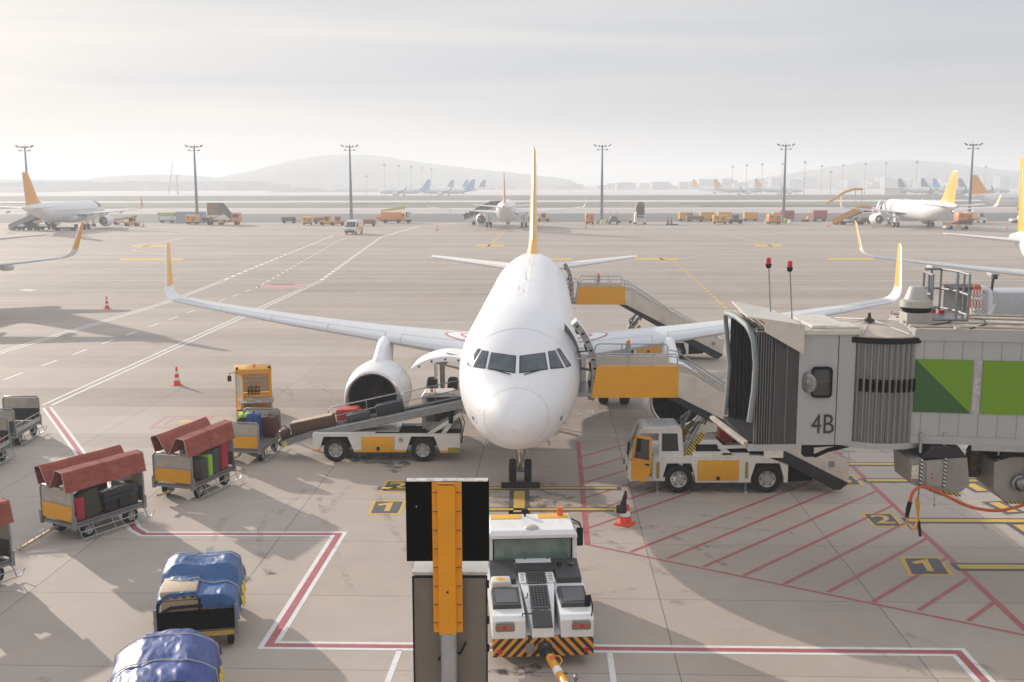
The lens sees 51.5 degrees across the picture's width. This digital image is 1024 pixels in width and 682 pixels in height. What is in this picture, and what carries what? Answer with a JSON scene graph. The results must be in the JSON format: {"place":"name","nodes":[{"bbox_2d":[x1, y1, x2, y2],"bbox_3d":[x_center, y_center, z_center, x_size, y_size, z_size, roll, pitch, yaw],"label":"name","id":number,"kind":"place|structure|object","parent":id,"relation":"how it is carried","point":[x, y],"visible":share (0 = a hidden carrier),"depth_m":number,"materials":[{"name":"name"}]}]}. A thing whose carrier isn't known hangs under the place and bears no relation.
{"place":"outdoors","nodes":[
{"label":"outdoors","id":0,"kind":"place"},
{"bbox_2d":[0,187,79,192],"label":"mound","id":1,"kind":"object","parent":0,"point":[21,189],"visible":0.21,"depth_m":1111.43,"materials":[{"name":"grey"}]},
{"bbox_2d":[0,174,221,182],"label":"hill","id":2,"kind":"structure","parent":0,"point":[159,177],"depth_m":1606.13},
{"bbox_2d":[271,187,380,191],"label":"mound","id":3,"kind":"object","parent":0,"point":[299,189],"visible":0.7,"depth_m":1073.06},
{"bbox_2d":[216,154,575,188],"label":"hill ridge","id":4,"kind":"structure","parent":0,"point":[326,172],"depth_m":1671.07,"materials":[{"name":"grey"}]},
{"bbox_2d":[0,195,977,200],"bbox_3d":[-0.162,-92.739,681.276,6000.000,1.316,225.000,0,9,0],"label":"grass bank","id":5,"kind":"structure","parent":0,"point":[464,197],"depth_m":623.76,"materials":[{"name":"plant"}]},
{"bbox_2d":[380,179,430,195],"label":"airliner","id":6,"kind":"object","parent":5,"relation":"on","point":[403,191],"visible":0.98,"depth_m":755.99,"materials":[{"name":"metal"}]},
{"bbox_2d":[424,179,474,195],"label":"airliner","id":7,"kind":"object","parent":5,"relation":"on","point":[454,190],"visible":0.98,"depth_m":755.97,"materials":[{"name":"metal"}]},
{"bbox_2d":[896,178,944,194],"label":"airliner","id":8,"kind":"object","parent":5,"relation":"on","point":[929,190],"visible":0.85,"depth_m":736.17,"materials":[{"name":"metal"}]},
{"bbox_2d":[933,178,968,194],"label":"airliner","id":9,"kind":"object","parent":5,"relation":"on","point":[958,189],"visible":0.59,"depth_m":736.34,"materials":[{"name":"metal"}]},
{"bbox_2d":[958,178,1009,192],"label":"airliner","id":10,"kind":"object","parent":5,"relation":"on","point":[989,189],"visible":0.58,"depth_m":736.27,"materials":[{"name":"metal"}]},
{"bbox_2d":[0,200,981,202],"bbox_3d":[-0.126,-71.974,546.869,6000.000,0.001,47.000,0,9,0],"label":"runway","id":11,"kind":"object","parent":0,"point":[476,201],"depth_m":547.35,"materials":[{"name":"asphalt"}]},
{"bbox_2d":[0,201,1017,208],"bbox_3d":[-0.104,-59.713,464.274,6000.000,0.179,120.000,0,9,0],"label":"grass strip","id":12,"kind":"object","parent":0,"point":[471,205],"depth_m":452.56,"materials":[{"name":"plant"}]},
{"bbox_2d":[0,213,1017,222],"bbox_3d":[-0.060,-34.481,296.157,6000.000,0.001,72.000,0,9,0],"label":"shoulder asphalt","id":13,"kind":"structure","parent":0,"point":[277,218],"depth_m":295.03,"materials":[{"name":"asphalt"}]},
{"bbox_2d":[678,212,692,220],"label":"container dolly","id":14,"kind":"object","parent":13,"relation":"on","point":[682,216],"visible":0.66,"depth_m":264.30,"materials":[{"name":"metal"}]},
{"bbox_2d":[743,212,757,220],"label":"container dolly","id":15,"kind":"object","parent":13,"relation":"on","point":[750,216],"visible":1,"depth_m":264.34,"materials":[{"name":"metal"}]},
{"bbox_2d":[779,210,794,220],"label":"cargo cart","id":16,"kind":"object","parent":13,"relation":"on","point":[789,214],"visible":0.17,"depth_m":261.49,"materials":[{"name":"red metal"}]},
{"bbox_2d":[812,210,827,220],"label":"cargo cart","id":17,"kind":"object","parent":13,"relation":"on","point":[819,214],"visible":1,"depth_m":261.52,"materials":[{"name":"red metal"}]},
{"bbox_2d":[0,189,1018,195],"bbox_3d":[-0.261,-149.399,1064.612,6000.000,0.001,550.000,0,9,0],"label":"apron","id":18,"kind":"object","parent":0,"point":[479,192],"visible":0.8,"depth_m":952.30,"materials":[{"name":"concrete"}]},
{"bbox_2d":[448,180,485,193],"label":"airliner","id":19,"kind":"object","parent":18,"relation":"on","point":[481,186],"visible":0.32,"depth_m":894.86,"materials":[{"name":"metal"}]},
{"bbox_2d":[691,179,728,193],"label":"airliner","id":20,"kind":"object","parent":18,"relation":"on","point":[701,188],"visible":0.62,"depth_m":889.74,"materials":[{"name":"metal"}]},
{"bbox_2d":[713,179,762,194],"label":"airliner","id":21,"kind":"object","parent":18,"relation":"on","point":[739,189],"visible":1,"depth_m":790.69,"materials":[{"name":"metal"}]},
{"bbox_2d":[754,179,802,194],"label":"airliner","id":22,"kind":"object","parent":18,"relation":"on","point":[770,189],"visible":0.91,"depth_m":790.64,"materials":[{"name":"metal"}]},
{"bbox_2d":[881,188,906,193],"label":"building","id":23,"kind":"structure","parent":18,"relation":"on","point":[891,191],"depth_m":812.13,"materials":[{"name":"metal"}]},
{"bbox_2d":[0,208,1018,213],"bbox_3d":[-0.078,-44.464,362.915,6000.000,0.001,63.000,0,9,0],"label":"taxiway","id":24,"kind":"structure","parent":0,"point":[573,210],"depth_m":362.44,"materials":[{"name":"asphalt"}]},
{"bbox_2d":[963,175,1018,209],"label":"airliner","id":25,"kind":"object","parent":24,"relation":"on","point":[980,192],"visible":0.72,"depth_m":353.82,"materials":[{"name":"paint"}]},
{"bbox_2d":[0,221,1023,681],"bbox_3d":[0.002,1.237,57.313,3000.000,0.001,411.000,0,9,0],"label":"apron ground","id":26,"kind":"structure","parent":0,"point":[74,607],"depth_m":34.56,"materials":[{"name":"concrete"}]},
{"bbox_2d":[0,417,17,463],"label":"baggage cart","id":27,"kind":"object","parent":26,"relation":"on","point":[5,436],"visible":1,"depth_m":37.71,"materials":[{"name":"grey metal"}]},
{"bbox_2d":[0,497,24,583],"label":"baggage cart","id":28,"kind":"object","parent":26,"relation":"on","point":[6,516],"visible":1,"depth_m":26.12,"materials":[{"name":"grey metal"}]},
{"bbox_2d":[0,396,46,444],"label":"baggage cart","id":29,"kind":"object","parent":26,"relation":"on","point":[23,415],"visible":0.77,"depth_m":41.36,"materials":[{"name":"grey metal"}]},
{"bbox_2d":[8,214,46,229],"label":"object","id":30,"kind":"structure","parent":26,"relation":"on","point":[20,224],"depth_m":219.86,"materials":[{"name":"metal"}]},
{"bbox_2d":[0,222,83,270],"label":"airliner","id":31,"kind":"object","parent":26,"relation":"on","point":[6,266],"visible":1,"depth_m":76.79,"materials":[{"name":"metal"}]},
{"bbox_2d":[0,172,142,228],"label":"airliner","id":32,"kind":"object","parent":26,"relation":"on","point":[56,213],"visible":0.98,"depth_m":220.81,"materials":[{"name":"paint"}]},
{"bbox_2d":[17,445,154,550],"bbox_3d":[-12.082,4.338,29.648,1.592,2.082,3.834,5,10,31],"label":"baggage cart","id":33,"kind":"object","parent":26,"relation":"on","point":[115,464],"visible":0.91,"depth_m":29.41,"materials":[{"name":"red metal"}]},
{"bbox_2d":[73,495,84,521],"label":"suitcase","id":34,"kind":"object","parent":33,"relation":"on","point":[79,510],"visible":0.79,"depth_m":28.98,"materials":[{"name":"red plastic"}]},
{"bbox_2d":[73,486,101,519],"bbox_3d":[-11.790,4.463,29.452,0.412,0.860,0.626,5,22,31],"label":"suitcase","id":35,"kind":"object","parent":33,"relation":"on","point":[92,502],"visible":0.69,"depth_m":29.33,"materials":[{"name":"black plastic"}]},
{"bbox_2d":[101,499,116,512],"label":"suitcase","id":36,"kind":"object","parent":33,"relation":"on","point":[109,506],"visible":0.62,"depth_m":29.86,"materials":[{"name":"black plastic"}]},
{"bbox_2d":[98,483,132,502],"bbox_3d":[-11.245,4.303,30.072,0.400,0.320,1.006,5,10,29],"label":"suitcase","id":37,"kind":"object","parent":36,"relation":"on","point":[114,492],"visible":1,"depth_m":29.95,"materials":[{"name":"black plastic"}]},
{"bbox_2d":[117,495,130,507],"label":"suitcase","id":38,"kind":"object","parent":33,"relation":"on","point":[123,501],"visible":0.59,"depth_m":30.27,"materials":[{"name":"black plastic"}]},
{"bbox_2d":[119,479,137,503],"bbox_3d":[-11.095,4.351,30.735,0.520,0.680,0.306,5,10,31],"label":"suitcase","id":39,"kind":"object","parent":33,"relation":"on","point":[134,497],"visible":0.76,"depth_m":30.62,"materials":[{"name":"black plastic"}]},
{"bbox_2d":[124,217,139,225],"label":"tractor","id":40,"kind":"object","parent":26,"relation":"on","point":[129,222],"visible":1,"depth_m":239.00,"materials":[{"name":"orange paint"}]},
{"bbox_2d":[107,628,223,681],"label":"cargo dolly","id":41,"kind":"object","parent":26,"relation":"on","point":[182,655],"visible":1,"depth_m":18.64,"materials":[{"name":"blue metal"}]},
{"bbox_2d":[157,212,175,222],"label":"service canopy","id":42,"kind":"object","parent":26,"relation":"on","point":[166,214],"visible":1,"depth_m":259.58,"materials":[{"name":"green metal"}]},
{"bbox_2d":[172,367,182,385],"bbox_3d":[-16.242,1.686,51.456,0.450,0.900,0.450,-5,10,-28],"label":"traffic cone","id":43,"kind":"object","parent":26,"relation":"on","point":[177,380],"visible":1,"depth_m":51.37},
{"bbox_2d":[175,211,205,222],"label":"storage container","id":44,"kind":"object","parent":26,"relation":"on","point":[180,216],"visible":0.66,"depth_m":259.14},
{"bbox_2d":[185,215,199,223],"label":"ground power unit","id":45,"kind":"object","parent":26,"relation":"on","point":[189,219],"visible":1,"depth_m":249.24,"materials":[{"name":"metal"}]},
{"bbox_2d":[185,145,202,214],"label":"light mast","id":46,"kind":"object","parent":26,"relation":"on","point":[196,193],"visible":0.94,"depth_m":254.94,"materials":[{"name":"metal"}]},
{"bbox_2d":[150,417,242,498],"bbox_3d":[-10.118,3.761,33.483,1.592,2.082,3.384,2,9,17],"label":"baggage cart","id":47,"kind":"object","parent":26,"relation":"on","point":[171,472],"visible":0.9,"depth_m":32.84,"materials":[{"name":"red metal"}]},
{"bbox_2d":[192,456,207,479],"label":"suitcase","id":48,"kind":"object","parent":47,"relation":"on","point":[200,468],"visible":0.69,"depth_m":33.05,"materials":[{"name":"grey plastic"}]},
{"bbox_2d":[195,453,212,476],"bbox_3d":[-9.719,3.894,33.510,0.532,0.759,0.206,2,9,17],"label":"suitcase","id":49,"kind":"object","parent":47,"relation":"on","point":[209,463],"visible":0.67,"depth_m":33.40,"materials":[{"name":"green plastic"}]},
{"bbox_2d":[201,448,218,473],"bbox_3d":[-9.652,3.792,33.857,0.552,0.860,0.326,2,6,17],"label":"suitcase","id":50,"kind":"object","parent":47,"relation":"on","point":[214,452],"visible":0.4,"depth_m":33.70,"materials":[{"name":"plastic"}]},
{"bbox_2d":[213,442,227,470],"bbox_3d":[-9.520,3.628,34.339,0.572,1.040,0.406,2,9,17],"label":"suitcase","id":51,"kind":"object","parent":47,"relation":"on","point":[223,455],"visible":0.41,"depth_m":34.17,"materials":[{"name":"red plastic"}]},
{"bbox_2d":[153,551,246,643],"bbox_3d":[-6.811,5.521,23.411,1.852,1.569,2.874,-2,9,-11],"label":"cargo dolly","id":52,"kind":"object","parent":26,"relation":"on","point":[203,593],"visible":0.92,"depth_m":22.23,"materials":[{"name":"blue metal"}]},
{"bbox_2d":[202,203,241,224],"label":"catering lorry","id":53,"kind":"object","parent":26,"relation":"on","point":[217,209],"visible":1,"depth_m":245.32,"materials":[{"name":"metal"}]},
{"bbox_2d":[227,364,273,421],"bbox_3d":[-10.809,2.074,43.875,1.785,2.344,3.335,-2,9,-15],"label":"baggage tractor","id":54,"kind":"object","parent":26,"relation":"on","point":[253,385],"visible":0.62,"depth_m":43.41,"materials":[{"name":"yellow"}]},
{"bbox_2d":[232,407,282,460],"bbox_3d":[-9.303,3.413,37.780,1.592,1.497,3.384,1,9,6],"label":"baggage cart","id":55,"kind":"object","parent":26,"relation":"on","point":[247,439],"visible":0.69,"depth_m":36.91,"materials":[{"name":"grey metal"}]},
{"bbox_2d":[246,411,261,437],"bbox_3d":[-9.287,3.040,38.278,0.452,1.040,0.306,1,13,6],"label":"suitcase","id":56,"kind":"object","parent":55,"relation":"on","point":[253,416],"visible":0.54,"depth_m":38.09,"materials":[{"name":"blue plastic"}]},
{"bbox_2d":[261,414,278,436],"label":"suitcase","id":57,"kind":"object","parent":55,"relation":"on","point":[270,424],"visible":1,"depth_m":38.59,"materials":[{"name":"brown plastic"}]},
{"bbox_2d":[149,233,365,427],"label":"faded red symbols","id":58,"kind":"object","parent":26,"relation":"on","point":[279,286],"visible":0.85,"depth_m":99.22,"materials":[{"name":"paint"}]},
{"bbox_2d":[341,143,357,218],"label":"light mast","id":59,"kind":"object","parent":26,"relation":"on","point":[350,194],"visible":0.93,"depth_m":254.99,"materials":[{"name":"metal"}]},
{"bbox_2d":[345,219,363,233],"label":"white van","id":60,"kind":"object","parent":26,"relation":"on","point":[352,226],"visible":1,"depth_m":199.57,"materials":[{"name":"clear paint"}]},
{"bbox_2d":[278,380,464,461],"bbox_3d":[-4.929,2.740,38.026,6.631,2.733,2.092,0,9,0],"label":"belt loader","id":61,"kind":"object","parent":26,"relation":"on","point":[441,423],"visible":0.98,"depth_m":37.27,"materials":[{"name":"white metal"}]},
{"bbox_2d":[279,425,290,437],"bbox_3d":[-8.093,3.197,37.732,0.425,0.398,0.360,-20,12,-8],"label":"brown bag","id":62,"kind":"object","parent":61,"relation":"on","point":[285,432],"visible":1,"depth_m":37.60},
{"bbox_2d":[290,412,336,434],"bbox_3d":[-7.062,2.933,37.727,1.550,0.420,0.500,-12,8,2],"label":"long crate","id":63,"kind":"object","parent":61,"relation":"on","point":[308,424],"visible":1,"depth_m":37.49,"materials":[{"name":"cardboard"}]},
{"bbox_2d":[346,409,370,422],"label":"suitcase","id":64,"kind":"object","parent":61,"relation":"on","point":[358,415],"visible":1,"depth_m":37.52,"materials":[{"name":"grey plastic"}]},
{"bbox_2d":[361,436,393,451],"bbox_3d":[-4.694,3.612,37.125,1.160,0.570,0.027,0,9,0],"label":"locker door","id":65,"kind":"structure","parent":61,"relation":"in","point":[368,443],"depth_m":37.10,"materials":[{"name":"metal"}]},
{"bbox_2d":[375,399,404,416],"bbox_3d":[-4.328,2.343,37.596,0.986,0.480,0.412,-12,9,-1],"label":"suitcase","id":66,"kind":"object","parent":61,"relation":"on","point":[389,407],"visible":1,"depth_m":37.41,"materials":[{"name":"grey plastic"}]},
{"bbox_2d":[376,206,411,222],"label":"cherry picker","id":67,"kind":"object","parent":26,"relation":"on","point":[386,217],"visible":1,"depth_m":255.38,"materials":[{"name":"orange paint"}]},
{"bbox_2d":[0,227,829,290],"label":"faint guide lines","id":68,"kind":"object","parent":26,"relation":"on","point":[268,253],"visible":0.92,"depth_m":144.97,"materials":[{"name":"white paint"}]},
{"bbox_2d":[405,478,489,681],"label":"docking board","id":69,"kind":"object","parent":26,"relation":"on","point":[447,533],"visible":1,"depth_m":12.53,"materials":[{"name":"metal"}]},
{"bbox_2d":[463,201,501,224],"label":"glazed stairs","id":70,"kind":"structure","parent":26,"relation":"on","point":[470,214],"depth_m":243.33,"materials":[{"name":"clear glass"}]},
{"bbox_2d":[0,222,994,681],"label":"white lane lines","id":71,"kind":"object","parent":26,"relation":"on","point":[608,652],"visible":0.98,"depth_m":22.69,"materials":[{"name":"paint"}]},
{"bbox_2d":[426,172,586,226],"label":"airliner","id":72,"kind":"object","parent":26,"relation":"on","point":[506,210],"visible":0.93,"depth_m":228.01,"materials":[{"name":"paint"}]},
{"bbox_2d":[45,407,989,681],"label":"red stand line","id":73,"kind":"object","parent":26,"relation":"on","point":[963,657],"visible":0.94,"depth_m":22.48,"materials":[{"name":"paint"}]},
{"bbox_2d":[501,482,539,487],"bbox_3d":[0.272,4.627,34.128,1.240,0.150,0.340,0,9,0],"label":"wheel chock","id":74,"kind":"object","parent":26,"relation":"on","point":[520,484],"visible":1,"depth_m":34.02,"materials":[{"name":"black rubber"}]},
{"bbox_2d":[165,147,901,481],"bbox_3d":[0.347,-3.601,49.837,28.535,11.780,32.042,8,11,42],"label":"airliner","id":75,"kind":"object","parent":26,"relation":"on","point":[514,351],"visible":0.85,"depth_m":37.91,"materials":[{"name":"metal"}]},
{"bbox_2d":[486,506,593,657],"bbox_3d":[0.617,5.218,23.251,2.260,2.182,4.320,-1,9,-4],"label":"pushback tug","id":76,"kind":"object","parent":26,"relation":"on","point":[539,600],"visible":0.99,"depth_m":22.51,"materials":[{"name":"white metal"}]},
{"bbox_2d":[544,649,578,681],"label":"tow bar","id":77,"kind":"object","parent":26,"relation":"on","point":[557,670],"visible":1,"depth_m":20.40,"materials":[{"name":"metal"}]},
{"bbox_2d":[118,227,1023,568],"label":"yellow markings","id":78,"kind":"object","parent":26,"relation":"on","point":[518,501],"visible":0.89,"depth_m":33.63,"materials":[{"name":"paint"}]},
{"bbox_2d":[594,142,610,222],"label":"light mast","id":79,"kind":"object","parent":26,"relation":"on","point":[601,206],"visible":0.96,"depth_m":255.08,"materials":[{"name":"metal"}]},
{"bbox_2d":[614,491,636,527],"bbox_3d":[3.246,4.763,30.386,0.490,0.980,0.490,6,10,34],"label":"traffic cone","id":80,"kind":"object","parent":26,"relation":"on","point":[625,520],"visible":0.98,"depth_m":30.30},
{"bbox_2d":[614,491,626,513],"bbox_3d":[3.091,4.597,30.245,0.350,0.650,0.150,0,9,0],"label":"hung bag","id":81,"kind":"object","parent":80,"relation":"hanging from","point":[621,508],"visible":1,"depth_m":30.23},
{"bbox_2d":[634,202,646,223],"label":"hooded stairs","id":82,"kind":"structure","parent":26,"relation":"on","point":[639,210],"depth_m":245.16,"materials":[{"name":"metal"}]},
{"bbox_2d":[566,273,723,358],"bbox_3d":[7.116,-1.376,59.053,9.040,4.630,2.160,0,9,1],"label":"stair truck","id":83,"kind":"object","parent":26,"relation":"on","point":[638,304],"visible":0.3,"depth_m":57.98,"materials":[{"name":"metal"}]},
{"bbox_2d":[371,476,947,573],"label":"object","id":84,"kind":"object","parent":26,"relation":"on","point":[937,566],"visible":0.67,"depth_m":30.62,"materials":[{"name":"paint"}]},
{"bbox_2d":[378,502,933,570],"bbox_3d":[3.310,5.354,29.666,15.769,0.001,0.906,3,9,19],"label":"painted number","id":85,"kind":"object","parent":84,"relation":"on","point":[927,565],"visible":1,"depth_m":27.38,"materials":[{"name":"yellow paint"}]},
{"bbox_2d":[367,475,953,575],"bbox_3d":[3.626,5.024,31.922,15.816,0.001,11.186,0,9,0],"label":"number square border","id":86,"kind":"object","parent":26,"relation":"on","point":[909,572],"visible":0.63,"depth_m":31.13,"materials":[{"name":"yellow paint"}]},
{"bbox_2d":[377,462,1023,570],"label":"yellow markings","id":87,"kind":"object","parent":26,"relation":"on","point":[511,505],"visible":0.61,"depth_m":31.99,"materials":[{"name":"paint"}]},
{"bbox_2d":[574,339,849,493],"bbox_3d":[6.074,2.389,33.887,9.040,4.630,2.601,0,9,0],"label":"stair truck","id":88,"kind":"object","parent":26,"relation":"on","point":[672,458],"visible":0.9,"depth_m":33.26,"materials":[{"name":"grey metal"}]},
{"bbox_2d":[712,215,726,223],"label":"ground power unit","id":89,"kind":"object","parent":26,"relation":"on","point":[719,218],"visible":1,"depth_m":244.85,"materials":[{"name":"metal"}]},
{"bbox_2d":[766,214,781,223],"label":"ground power unit","id":90,"kind":"object","parent":26,"relation":"on","point":[773,218],"visible":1,"depth_m":244.27,"materials":[{"name":"orange paint"}]},
{"bbox_2d":[777,143,794,222],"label":"light mast","id":91,"kind":"object","parent":26,"relation":"on","point":[784,194],"visible":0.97,"depth_m":253.11,"materials":[{"name":"metal"}]},
{"bbox_2d":[576,421,1023,635],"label":"red hatching","id":92,"kind":"object","parent":26,"relation":"on","point":[991,597],"visible":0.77,"depth_m":28.69,"materials":[{"name":"paint"}]},
{"bbox_2d":[824,188,862,223],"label":"stair canopy","id":93,"kind":"object","parent":26,"relation":"on","point":[840,194],"visible":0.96,"depth_m":243.59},
{"bbox_2d":[832,205,871,224],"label":"passenger boarding stairs","id":94,"kind":"structure","parent":26,"relation":"on","point":[843,219],"depth_m":240.59,"materials":[{"name":"metal"}]},
{"bbox_2d":[840,171,1000,226],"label":"airliner","id":95,"kind":"object","parent":26,"relation":"on","point":[927,212],"visible":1,"depth_m":223.30,"materials":[{"name":"paint"}]},
{"bbox_2d":[855,156,1023,276],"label":"airliner","id":96,"kind":"object","parent":26,"relation":"on","point":[1016,239],"visible":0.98,"depth_m":77.47,"materials":[{"name":"paint"}]},
{"bbox_2d":[943,219,973,229],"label":"loader","id":97,"kind":"object","parent":26,"relation":"on","point":[947,225],"visible":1,"depth_m":215.16,"materials":[{"name":"metal"}]},
{"bbox_2d":[954,212,972,222],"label":"ground power unit","id":98,"kind":"object","parent":26,"relation":"on","point":[963,215],"visible":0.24,"depth_m":243.23,"materials":[{"name":"orange paint"}]},
{"bbox_2d":[964,141,982,211],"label":"light mast","id":99,"kind":"object","parent":26,"relation":"on","point":[970,187],"visible":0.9,"depth_m":250.83,"materials":[{"name":"metal"}]},
{"bbox_2d":[970,211,987,222],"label":"white van","id":100,"kind":"object","parent":26,"relation":"on","point":[978,216],"visible":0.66,"depth_m":248.73,"materials":[{"name":"metal"}]},
{"bbox_2d":[942,274,1023,314],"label":"refuelling lorry","id":101,"kind":"object","parent":26,"relation":"on","point":[997,300],"visible":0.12,"depth_m":47.22,"materials":[{"name":"metal"}]},
{"bbox_2d":[0,0,1023,183],"label":"sky","id":102,"kind":"structure","parent":0,"point":[678,90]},
{"bbox_2d":[161,207,1017,208],"bbox_3d":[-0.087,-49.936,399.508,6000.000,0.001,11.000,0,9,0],"label":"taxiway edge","id":103,"kind":"object","parent":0,"point":[520,208],"depth_m":401.18,"materials":[{"name":"concrete"}]},
{"bbox_2d":[324,184,1018,189],"bbox_3d":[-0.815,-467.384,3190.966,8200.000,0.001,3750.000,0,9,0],"label":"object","id":104,"kind":"structure","parent":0,"point":[589,186],"depth_m":1482.80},
{"bbox_2d":[0,177,1018,190],"bbox_3d":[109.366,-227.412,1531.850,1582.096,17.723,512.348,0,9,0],"label":"city","id":105,"kind":"object","parent":104,"relation":"on","point":[875,183],"visible":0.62,"depth_m":1323.67,"materials":[{"name":"concrete"}]},
{"bbox_2d":[710,257,1023,503],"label":"boarding bridge","id":106,"kind":"structure","parent":0,"point":[920,387],"depth_m":24.59,"materials":[{"name":"grey metal"}]},
{"bbox_2d":[906,490,934,536],"bbox_3d":[9.445,3.950,24.557,0.655,1.174,0.070,0,9,0],"label":"power lead","id":107,"kind":"object","parent":106,"relation":"hanging from","point":[917,502],"visible":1,"depth_m":24.56,"materials":[{"name":"yellow rubber"}]},
{"bbox_2d":[905,485,1023,517],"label":"power hose","id":108,"kind":"object","parent":106,"relation":"hanging from","point":[909,504],"visible":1,"depth_m":24.50,"materials":[{"name":"orange rubber"}]},
{"bbox_2d":[738,159,1019,187],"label":"hill","id":109,"kind":"structure","parent":0,"point":[903,169],"depth_m":1759.08,"materials":[{"name":"grey"}]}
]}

